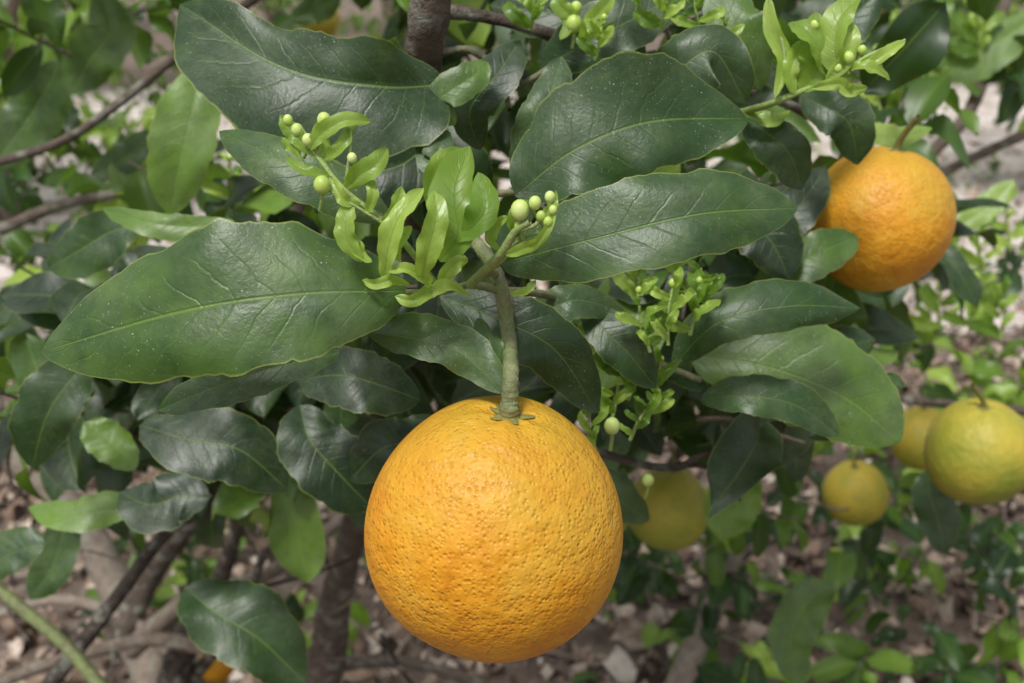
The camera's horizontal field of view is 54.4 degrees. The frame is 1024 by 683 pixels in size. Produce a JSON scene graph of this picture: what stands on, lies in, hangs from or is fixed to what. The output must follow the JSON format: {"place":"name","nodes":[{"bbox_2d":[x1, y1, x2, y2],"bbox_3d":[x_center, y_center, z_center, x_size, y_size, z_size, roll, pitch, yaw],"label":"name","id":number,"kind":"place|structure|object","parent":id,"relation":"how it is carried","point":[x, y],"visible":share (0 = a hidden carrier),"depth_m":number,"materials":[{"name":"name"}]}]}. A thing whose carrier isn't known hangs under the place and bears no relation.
{"place":"outdoors","nodes":[
{"label":"outdoors","id":0,"kind":"place"},
{"bbox_2d":[0,0,1023,682],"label":"ground","id":1,"kind":"structure","parent":0,"point":[590,636],"depth_m":1.89,"materials":[{"name":"brown plant"}]},
{"bbox_2d":[0,0,140,28],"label":"orange tree","id":2,"kind":"object","parent":1,"relation":"on","point":[20,24],"visible":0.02,"depth_m":7.46,"materials":[{"name":"green plant"}]},
{"bbox_2d":[0,0,179,221],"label":"orange tree","id":3,"kind":"object","parent":1,"relation":"on","point":[11,7],"visible":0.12,"depth_m":4.31,"materials":[{"name":"green plant"}]},
{"bbox_2d":[239,0,353,22],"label":"orange tree","id":4,"kind":"object","parent":1,"relation":"on","point":[267,13],"visible":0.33,"depth_m":13.41,"materials":[{"name":"green plant"}]},
{"bbox_2d":[264,0,497,51],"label":"orange tree","id":5,"kind":"object","parent":1,"relation":"on","point":[388,9],"visible":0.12,"depth_m":6.85,"materials":[{"name":"green plant"}]},
{"bbox_2d":[0,0,1023,682],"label":"orange tree","id":6,"kind":"object","parent":1,"relation":"on","point":[232,360],"visible":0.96,"depth_m":0.50,"materials":[{"name":"green plant"}]},
{"bbox_2d":[199,655,234,682],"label":"orange fruit","id":7,"kind":"object","parent":6,"relation":"attached to","point":[218,672],"visible":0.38,"depth_m":1.48,"materials":[{"name":"orange food"}]},
{"bbox_2d":[301,10,339,35],"bbox_3d":[-0.309,-0.524,1.596,0.064,0.082,0.064,7,24,23],"label":"orange fruit","id":8,"kind":"object","parent":6,"relation":"attached to","point":[331,26],"visible":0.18,"depth_m":1.58,"materials":[{"name":"food"}]},
{"bbox_2d":[364,395,622,662],"bbox_3d":[-0.006,0.062,0.340,0.087,0.090,0.087,6,22,-3],"label":"orange fruit","id":9,"kind":"object","parent":6,"relation":"attached to","point":[492,534],"visible":0.99,"depth_m":0.31,"materials":[{"name":"orange food"}]},
{"bbox_2d":[629,445,706,550],"bbox_3d":[0.142,0.142,0.897,0.074,0.094,0.074,-10,21,-42],"label":"orange fruit","id":10,"kind":"object","parent":6,"relation":"attached to","point":[674,500],"visible":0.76,"depth_m":0.87,"materials":[{"name":"food"}]},
{"bbox_2d":[822,447,888,525],"bbox_3d":[0.412,0.174,1.195,0.077,0.098,0.077,-23,29,-24],"label":"orange fruit","id":11,"kind":"object","parent":6,"relation":"attached to","point":[859,489],"visible":0.98,"depth_m":1.17,"materials":[{"name":"food"}]},
{"bbox_2d":[807,114,956,291],"bbox_3d":[0.215,-0.081,0.577,0.082,0.104,0.082,-10,25,-44],"label":"orange fruit","id":12,"kind":"object","parent":6,"relation":"attached to","point":[894,210],"visible":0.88,"depth_m":0.55,"materials":[{"name":"orange food"}]},
{"bbox_2d":[890,390,939,470],"bbox_3d":[0.472,0.102,1.148,0.072,0.091,0.072,-5,15,-12],"label":"orange fruit","id":13,"kind":"object","parent":6,"relation":"attached to","point":[907,450],"visible":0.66,"depth_m":1.13,"materials":[{"name":"food"}]},
{"bbox_2d":[923,384,1023,505],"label":"orange fruit","id":14,"kind":"object","parent":6,"relation":"attached to","point":[973,452],"visible":1,"depth_m":0.77,"materials":[{"name":"food"}]},
{"bbox_2d":[0,219,1023,682],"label":"fallen twigs","id":15,"kind":"object","parent":1,"relation":"on","point":[72,635],"visible":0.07,"depth_m":1.92,"materials":[{"name":"brown wood"}]},
{"bbox_2d":[38,119,1023,682],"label":"weeds","id":16,"kind":"object","parent":1,"relation":"on","point":[650,631],"visible":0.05,"depth_m":1.99,"materials":[{"name":"green plant"}]},
{"bbox_2d":[798,0,917,74],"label":"orange tree","id":17,"kind":"object","parent":1,"relation":"on","point":[859,56],"visible":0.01,"depth_m":8.19,"materials":[{"name":"green plant"}]},
{"bbox_2d":[889,0,1023,134],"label":"orange tree","id":18,"kind":"object","parent":1,"relation":"on","point":[958,8],"visible":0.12,"depth_m":4.67,"materials":[{"name":"green plant"}]},
{"bbox_2d":[950,0,969,26],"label":"orange tree","id":19,"kind":"object","parent":1,"relation":"on","point":[963,9],"visible":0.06,"depth_m":12.78,"materials":[{"name":"green plant"}]},
{"bbox_2d":[0,83,1023,339],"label":"sandy path","id":20,"kind":"structure","parent":0,"point":[986,113],"depth_m":5.46,"materials":[{"name":"beige sand"}]}
]}

